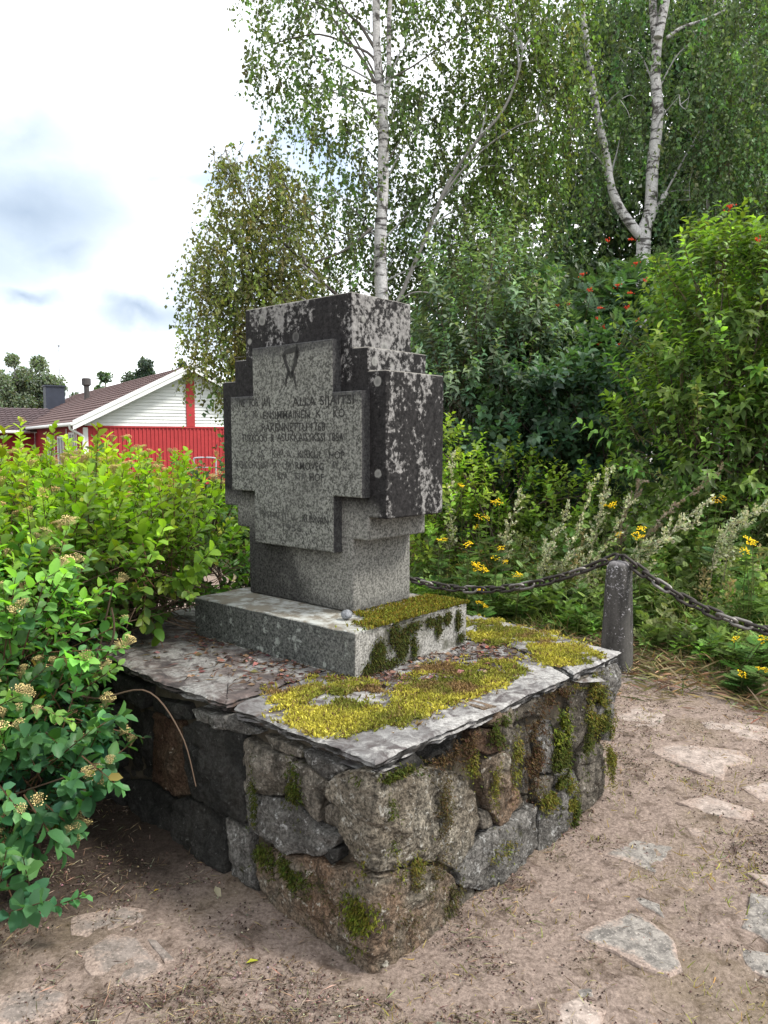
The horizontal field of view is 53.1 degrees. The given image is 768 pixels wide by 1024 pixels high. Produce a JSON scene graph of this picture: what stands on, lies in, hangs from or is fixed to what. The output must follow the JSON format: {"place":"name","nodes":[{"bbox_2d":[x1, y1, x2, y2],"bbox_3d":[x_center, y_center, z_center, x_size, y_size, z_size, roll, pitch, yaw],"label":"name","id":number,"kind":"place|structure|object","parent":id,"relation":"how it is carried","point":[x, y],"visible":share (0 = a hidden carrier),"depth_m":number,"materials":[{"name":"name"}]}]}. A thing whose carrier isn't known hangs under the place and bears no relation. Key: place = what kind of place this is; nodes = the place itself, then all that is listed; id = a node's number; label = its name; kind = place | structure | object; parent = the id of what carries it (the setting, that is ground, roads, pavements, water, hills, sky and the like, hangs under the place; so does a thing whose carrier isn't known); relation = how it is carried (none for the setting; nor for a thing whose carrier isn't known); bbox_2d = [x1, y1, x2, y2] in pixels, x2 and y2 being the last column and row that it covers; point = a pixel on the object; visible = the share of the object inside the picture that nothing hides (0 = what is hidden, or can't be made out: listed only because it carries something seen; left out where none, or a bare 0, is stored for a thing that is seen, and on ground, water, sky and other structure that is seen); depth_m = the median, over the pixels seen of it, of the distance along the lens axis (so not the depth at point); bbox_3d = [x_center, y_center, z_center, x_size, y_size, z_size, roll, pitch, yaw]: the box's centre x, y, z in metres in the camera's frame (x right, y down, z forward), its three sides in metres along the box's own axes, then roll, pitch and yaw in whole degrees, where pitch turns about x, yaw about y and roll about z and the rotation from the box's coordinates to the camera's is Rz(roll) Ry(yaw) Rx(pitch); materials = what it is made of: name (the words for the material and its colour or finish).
{"place":"outdoors","nodes":[
{"label":"outdoors","id":0,"kind":"place"},
{"bbox_2d":[0,363,224,491],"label":"house","id":1,"kind":"structure","parent":0,"point":[151,412],"depth_m":32.73,"materials":[{"name":"red paint"}]},
{"bbox_2d":[57,436,63,463],"bbox_3d":[-14.806,-2.765,35.211,0.048,1.400,1.500,-3,6,-32],"label":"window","id":2,"kind":"structure","parent":1,"relation":"in","point":[59,439],"depth_m":35.35,"materials":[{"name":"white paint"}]},
{"bbox_2d":[68,432,75,454],"bbox_3d":[-13.345,-2.549,32.890,0.048,1.700,1.300,-3,6,-32],"label":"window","id":3,"kind":"structure","parent":1,"relation":"in","point":[70,435],"depth_m":32.67,"materials":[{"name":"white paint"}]},
{"bbox_2d":[0,0,754,437],"label":"sky","id":4,"kind":"structure","parent":0,"point":[112,112],"materials":[{"name":"white"}]},
{"bbox_2d":[0,443,767,1023],"bbox_3d":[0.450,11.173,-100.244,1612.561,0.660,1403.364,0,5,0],"label":"ground","id":5,"kind":"structure","parent":0,"point":[654,949],"depth_m":2.37,"materials":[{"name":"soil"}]},
{"bbox_2d":[0,352,38,408],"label":"birch tree","id":6,"kind":"object","parent":5,"relation":"on","point":[17,389],"visible":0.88,"depth_m":54.03,"materials":[{"name":"green plant"}]},
{"bbox_2d":[28,355,68,408],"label":"birch tree","id":7,"kind":"object","parent":5,"relation":"on","point":[38,363],"visible":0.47,"depth_m":55.66,"materials":[{"name":"green plant"}]},
{"bbox_2d":[58,344,60,378],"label":"flagpole","id":8,"kind":"object","parent":5,"relation":"on","point":[59,360],"visible":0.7,"depth_m":57.15,"materials":[{"name":"white metal"}]},
{"bbox_2d":[0,515,195,932],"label":"spirea shrub","id":9,"kind":"object","parent":5,"relation":"on","point":[44,748],"visible":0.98,"depth_m":2.53,"materials":[{"name":"green plant"}]},
{"bbox_2d":[93,370,113,389],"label":"deciduous tree","id":10,"kind":"object","parent":5,"relation":"on","point":[105,377],"visible":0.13,"depth_m":61.06,"materials":[{"name":"green plant"}]},
{"bbox_2d":[0,416,249,780],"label":"spirea shrub","id":11,"kind":"object","parent":5,"relation":"on","point":[125,533],"visible":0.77,"depth_m":3.44,"materials":[{"name":"green plant"}]},
{"bbox_2d":[120,370,134,382],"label":"pine tree","id":12,"kind":"object","parent":5,"relation":"on","point":[128,377],"visible":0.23,"depth_m":59.97,"materials":[{"name":"green plant"}]},
{"bbox_2d":[132,356,155,378],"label":"pine tree","id":13,"kind":"object","parent":5,"relation":"on","point":[145,366],"visible":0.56,"depth_m":58.84,"materials":[{"name":"green plant"}]},
{"bbox_2d":[176,358,186,368],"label":"deciduous tree","id":14,"kind":"object","parent":5,"relation":"on","point":[180,364],"visible":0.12,"depth_m":60.83,"materials":[{"name":"green plant"}]},
{"bbox_2d":[150,442,250,608],"bbox_3d":[-0.836,0.272,5.299,1.834,1.522,1.313,-4,7,-37],"label":"undergrowth shrub","id":15,"kind":"object","parent":5,"relation":"on","point":[241,582],"visible":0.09,"depth_m":4.86,"materials":[{"name":"green plant"}]},
{"bbox_2d":[193,457,216,477],"bbox_3d":[-5.585,-1.307,23.982,0.750,0.836,0.052,0,5,0],"label":"bicycle rail","id":16,"kind":"object","parent":5,"relation":"on","point":[194,458],"visible":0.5,"depth_m":23.94,"materials":[{"name":"silver metal"}]},
{"bbox_2d":[214,886,220,896],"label":"fallen leaf","id":17,"kind":"object","parent":5,"relation":"on","point":[217,890],"visible":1,"depth_m":2.56,"materials":[{"name":"beige plant"}]},
{"bbox_2d":[163,135,372,431],"bbox_3d":[-1.348,-1.819,9.231,2.458,5.112,1.647,-2,6,-21],"label":"birch tree","id":18,"kind":"object","parent":5,"relation":"on","point":[265,290],"visible":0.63,"depth_m":8.87,"materials":[{"name":"green plant"}]},
{"bbox_2d":[47,606,621,973],"bbox_3d":[-0.222,0.915,3.441,2.171,0.755,1.691,5,7,43],"label":"stone pedestal","id":19,"kind":"object","parent":5,"relation":"on","point":[371,830],"visible":0.8,"depth_m":2.58,"materials":[{"name":"grey stone"}]},
{"bbox_2d":[126,629,529,697],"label":"leaf litter","id":20,"kind":"object","parent":19,"relation":"on","point":[396,676],"visible":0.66,"depth_m":3.03,"materials":[{"name":"plant"}]},
{"bbox_2d":[195,587,469,677],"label":"granite plinth","id":21,"kind":"structure","parent":19,"relation":"on","point":[387,636],"depth_m":3.12,"materials":[{"name":"grey stone"}]},
{"bbox_2d":[223,292,442,612],"bbox_3d":[-0.271,-0.258,3.417,1.026,1.289,0.419,5,7,41],"label":"memorial cross","id":22,"kind":"object","parent":21,"relation":"on","point":[333,430],"visible":0.99,"depth_m":3.18,"materials":[{"name":"stone"}]},
{"bbox_2d":[341,610,351,618],"bbox_3d":[-0.147,0.405,3.036,0.046,0.039,0.041,0,5,0],"label":"pebble","id":23,"kind":"object","parent":21,"relation":"on","point":[346,614],"visible":1,"depth_m":3.02,"materials":[{"name":"stone"}]},
{"bbox_2d":[219,0,511,342],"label":"birch tree","id":24,"kind":"object","parent":5,"relation":"on","point":[380,268],"visible":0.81,"depth_m":9.64,"materials":[{"name":"green plant"}]},
{"bbox_2d":[0,643,767,1023],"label":"ground litter","id":25,"kind":"object","parent":5,"relation":"on","point":[210,987],"visible":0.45,"depth_m":2.21,"materials":[{"name":"plant"}]},
{"bbox_2d":[426,538,455,595],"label":"tansy plant","id":26,"kind":"object","parent":5,"relation":"on","point":[444,564],"visible":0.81,"depth_m":6.61,"materials":[{"name":"green plant"}]},
{"bbox_2d":[440,450,459,583],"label":"mugwort plant","id":27,"kind":"object","parent":5,"relation":"on","point":[446,545],"visible":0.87,"depth_m":7.01,"materials":[{"name":"green plant"}]},
{"bbox_2d":[450,483,474,569],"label":"tansy plant","id":28,"kind":"object","parent":5,"relation":"on","point":[462,532],"visible":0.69,"depth_m":7.13,"materials":[{"name":"green plant"}]},
{"bbox_2d":[453,540,479,607],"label":"tansy plant","id":29,"kind":"object","parent":5,"relation":"on","point":[466,570],"visible":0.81,"depth_m":6.44,"materials":[{"name":"green plant"}]},
{"bbox_2d":[466,589,493,616],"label":"tansy plant","id":30,"kind":"object","parent":5,"relation":"on","point":[480,597],"visible":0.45,"depth_m":5.93,"materials":[{"name":"green plant"}]},
{"bbox_2d":[465,514,495,585],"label":"tansy plant","id":31,"kind":"object","parent":5,"relation":"on","point":[490,539],"visible":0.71,"depth_m":6.58,"materials":[{"name":"green plant"}]},
{"bbox_2d":[466,601,495,617],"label":"tansy plant","id":32,"kind":"object","parent":5,"relation":"on","point":[488,614],"visible":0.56,"depth_m":5.75,"materials":[{"name":"green plant"}]},
{"bbox_2d":[201,0,767,491],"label":"woodland","id":33,"kind":"object","parent":5,"relation":"on","point":[589,258],"visible":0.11,"depth_m":14.93,"materials":[{"name":"green plant"}]},
{"bbox_2d":[467,562,505,617],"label":"tansy plant","id":34,"kind":"object","parent":5,"relation":"on","point":[494,594],"visible":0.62,"depth_m":6.07,"materials":[{"name":"green plant"}]},
{"bbox_2d":[478,498,507,578],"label":"tansy plant","id":35,"kind":"object","parent":5,"relation":"on","point":[489,543],"visible":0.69,"depth_m":6.81,"materials":[{"name":"green plant"}]},
{"bbox_2d":[479,546,514,617],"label":"tansy plant","id":36,"kind":"object","parent":5,"relation":"on","point":[501,566],"visible":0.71,"depth_m":6.18,"materials":[{"name":"green plant"}]},
{"bbox_2d":[227,524,767,678],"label":"grass","id":37,"kind":"structure","parent":5,"relation":"on","point":[566,621],"depth_m":5.98,"materials":[{"name":"green plant"}]},
{"bbox_2d":[396,0,615,303],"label":"birch tree","id":38,"kind":"object","parent":5,"relation":"on","point":[516,72],"visible":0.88,"depth_m":9.87,"materials":[{"name":"green plant"}]},
{"bbox_2d":[398,185,615,494],"bbox_3d":[1.251,-1.420,8.693,2.856,4.232,2.174,0,5,0],"label":"willow tree","id":39,"kind":"object","parent":5,"relation":"on","point":[459,382],"visible":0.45,"depth_m":8.28,"materials":[{"name":"green plant"}]},
{"bbox_2d":[490,487,524,580],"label":"mugwort plant","id":40,"kind":"object","parent":5,"relation":"on","point":[505,539],"visible":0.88,"depth_m":6.62,"materials":[{"name":"green plant"}]},
{"bbox_2d":[501,571,531,623],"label":"tansy plant","id":41,"kind":"object","parent":5,"relation":"on","point":[518,595],"visible":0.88,"depth_m":6.08,"materials":[{"name":"green plant"}]},
{"bbox_2d":[410,411,640,574],"bbox_3d":[1.220,-0.106,7.357,2.423,1.868,1.341,0,5,0],"label":"raspberry thicket","id":42,"kind":"object","parent":5,"relation":"on","point":[432,527],"visible":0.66,"depth_m":7.24,"materials":[{"name":"green plant"}]},
{"bbox_2d":[529,499,571,594],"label":"mugwort plant","id":43,"kind":"object","parent":5,"relation":"on","point":[543,564],"visible":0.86,"depth_m":6.25,"materials":[{"name":"green plant"}]},
{"bbox_2d":[438,324,715,552],"bbox_3d":[1.951,-0.613,8.102,3.094,2.736,1.743,0,5,0],"label":"alder shrub","id":44,"kind":"object","parent":5,"relation":"on","point":[549,386],"visible":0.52,"depth_m":7.77,"materials":[{"name":"green plant"}]},
{"bbox_2d":[553,473,600,598],"bbox_3d":[1.515,0.305,6.224,0.220,1.252,0.447,-5,7,-44],"label":"mugwort plant","id":45,"kind":"object","parent":5,"relation":"on","point":[566,557],"visible":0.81,"depth_m":6.22,"materials":[{"name":"green plant"}]},
{"bbox_2d":[409,457,767,666],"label":"undergrowth","id":46,"kind":"object","parent":5,"relation":"on","point":[658,634],"visible":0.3,"depth_m":6.10,"materials":[{"name":"green plant"}]},
{"bbox_2d":[410,474,767,631],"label":"seeding weeds","id":47,"kind":"object","parent":5,"relation":"on","point":[702,569],"visible":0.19,"depth_m":6.36,"materials":[{"name":"green plant"}]},
{"bbox_2d":[410,489,767,661],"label":"tall grass","id":48,"kind":"structure","parent":5,"relation":"on","point":[683,620],"depth_m":6.26,"materials":[{"name":"green plant"}]},
{"bbox_2d":[576,465,615,587],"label":"mugwort plant","id":49,"kind":"object","parent":5,"relation":"on","point":[591,551],"visible":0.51,"depth_m":6.29,"materials":[{"name":"green plant"}]},
{"bbox_2d":[581,479,610,576],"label":"mugwort plant","id":50,"kind":"object","parent":5,"relation":"on","point":[599,525],"visible":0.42,"depth_m":6.50,"materials":[{"name":"green plant"}]},
{"bbox_2d":[468,237,728,513],"bbox_3d":[2.609,-1.350,9.548,3.520,3.927,2.182,-1,6,-14],"label":"rowan tree","id":51,"kind":"object","parent":5,"relation":"on","point":[624,280],"visible":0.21,"depth_m":9.14,"materials":[{"name":"green plant"}]},
{"bbox_2d":[581,501,616,602],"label":"tansy plant","id":52,"kind":"object","parent":5,"relation":"on","point":[610,521],"visible":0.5,"depth_m":6.40,"materials":[{"name":"green plant"}]},
{"bbox_2d":[561,493,638,609],"bbox_3d":[1.685,0.391,6.130,0.634,1.091,0.222,3,6,26],"label":"mugwort plant","id":53,"kind":"object","parent":5,"relation":"on","point":[604,546],"visible":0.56,"depth_m":6.11,"materials":[{"name":"green plant"}]},
{"bbox_2d":[603,531,627,570],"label":"tansy plant","id":54,"kind":"object","parent":5,"relation":"on","point":[616,534],"visible":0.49,"depth_m":5.94,"materials":[{"name":"green plant"}]},
{"bbox_2d":[466,608,767,726],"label":"mown grass","id":55,"kind":"structure","parent":5,"relation":"on","point":[642,660],"depth_m":4.84,"materials":[{"name":"plant"}]},
{"bbox_2d":[601,554,632,673],"bbox_3d":[1.530,0.692,5.026,0.199,0.848,0.198,4,6,34],"label":"bollard","id":56,"kind":"object","parent":5,"relation":"on","point":[617,628],"visible":0.87,"depth_m":4.95,"materials":[{"name":"stone"}]},
{"bbox_2d":[410,552,618,593],"bbox_3d":[0.466,0.394,5.987,2.893,0.444,0.062,5,7,43],"label":"chain","id":57,"kind":"object","parent":56,"relation":"hanging from","point":[502,588],"visible":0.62,"depth_m":5.51,"materials":[{"name":"metal"}]},
{"bbox_2d":[620,554,767,635],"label":"chain","id":58,"kind":"object","parent":56,"relation":"hanging from","point":[719,614],"visible":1,"depth_m":4.67,"materials":[{"name":"metal"}]},
{"bbox_2d":[608,478,648,553],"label":"mugwort plant","id":59,"kind":"object","parent":5,"relation":"on","point":[636,495],"visible":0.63,"depth_m":6.42,"materials":[{"name":"green plant"}]},
{"bbox_2d":[626,526,655,638],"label":"tansy plant","id":60,"kind":"object","parent":5,"relation":"on","point":[641,602],"visible":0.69,"depth_m":5.70,"materials":[{"name":"green plant"}]},
{"bbox_2d":[542,0,767,520],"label":"birch tree","id":61,"kind":"object","parent":5,"relation":"on","point":[712,100],"visible":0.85,"depth_m":10.54,"materials":[{"name":"green plant"}]},
{"bbox_2d":[619,509,702,579],"bbox_3d":[1.968,0.471,5.621,0.650,1.008,0.234,2,6,24],"label":"mugwort plant","id":62,"kind":"object","parent":5,"relation":"on","point":[635,557],"visible":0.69,"depth_m":5.59,"materials":[{"name":"green plant"}]},
{"bbox_2d":[572,197,767,574],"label":"dogwood shrub","id":63,"kind":"object","parent":5,"relation":"on","point":[736,409],"visible":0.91,"depth_m":6.62,"materials":[{"name":"green plant"}]},
{"bbox_2d":[633,493,714,605],"bbox_3d":[2.071,0.411,5.736,0.730,1.108,0.210,2,6,20],"label":"mugwort plant","id":64,"kind":"object","parent":5,"relation":"on","point":[709,500],"visible":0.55,"depth_m":5.70,"materials":[{"name":"green plant"}]},
{"bbox_2d":[628,461,723,568],"bbox_3d":[2.223,0.271,6.007,0.758,1.341,0.224,2,6,23],"label":"mugwort plant","id":65,"kind":"object","parent":5,"relation":"on","point":[652,529],"visible":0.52,"depth_m":6.01,"materials":[{"name":"green plant"}]},
{"bbox_2d":[684,494,731,592],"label":"tansy plant","id":66,"kind":"object","parent":5,"relation":"on","point":[693,555],"visible":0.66,"depth_m":5.90,"materials":[{"name":"green plant"}]},
{"bbox_2d":[668,0,767,516],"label":"birch tree","id":67,"kind":"object","parent":5,"relation":"on","point":[762,34],"visible":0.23,"depth_m":11.41,"materials":[{"name":"green plant"}]},
{"bbox_2d":[694,499,767,604],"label":"mugwort plant","id":68,"kind":"object","parent":5,"relation":"on","point":[719,542],"visible":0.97,"depth_m":5.56,"materials":[{"name":"green plant"}]},
{"bbox_2d":[714,636,759,663],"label":"tansy plant","id":69,"kind":"object","parent":5,"relation":"on","point":[730,644],"visible":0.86,"depth_m":4.93,"materials":[{"name":"green plant"}]},
{"bbox_2d":[712,503,767,612],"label":"mugwort plant","id":70,"kind":"object","parent":5,"relation":"on","point":[733,534],"visible":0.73,"depth_m":5.64,"materials":[{"name":"green plant"}]},
{"bbox_2d":[717,670,767,694],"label":"tansy plant","id":71,"kind":"object","parent":5,"relation":"on","point":[733,676],"visible":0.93,"depth_m":4.51,"materials":[{"name":"green plant"}]},
{"bbox_2d":[720,635,767,673],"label":"tansy plant","id":72,"kind":"object","parent":5,"relation":"on","point":[741,654],"visible":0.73,"depth_m":4.77,"materials":[{"name":"green plant"}]},
{"bbox_2d":[725,535,767,638],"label":"tansy plant","id":73,"kind":"object","parent":5,"relation":"on","point":[753,596],"visible":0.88,"depth_m":5.31,"materials":[{"name":"green plant"}]},
{"bbox_2d":[725,665,767,690],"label":"tansy plant","id":74,"kind":"object","parent":5,"relation":"on","point":[762,672],"visible":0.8,"depth_m":4.50,"materials":[{"name":"green plant"}]}
]}

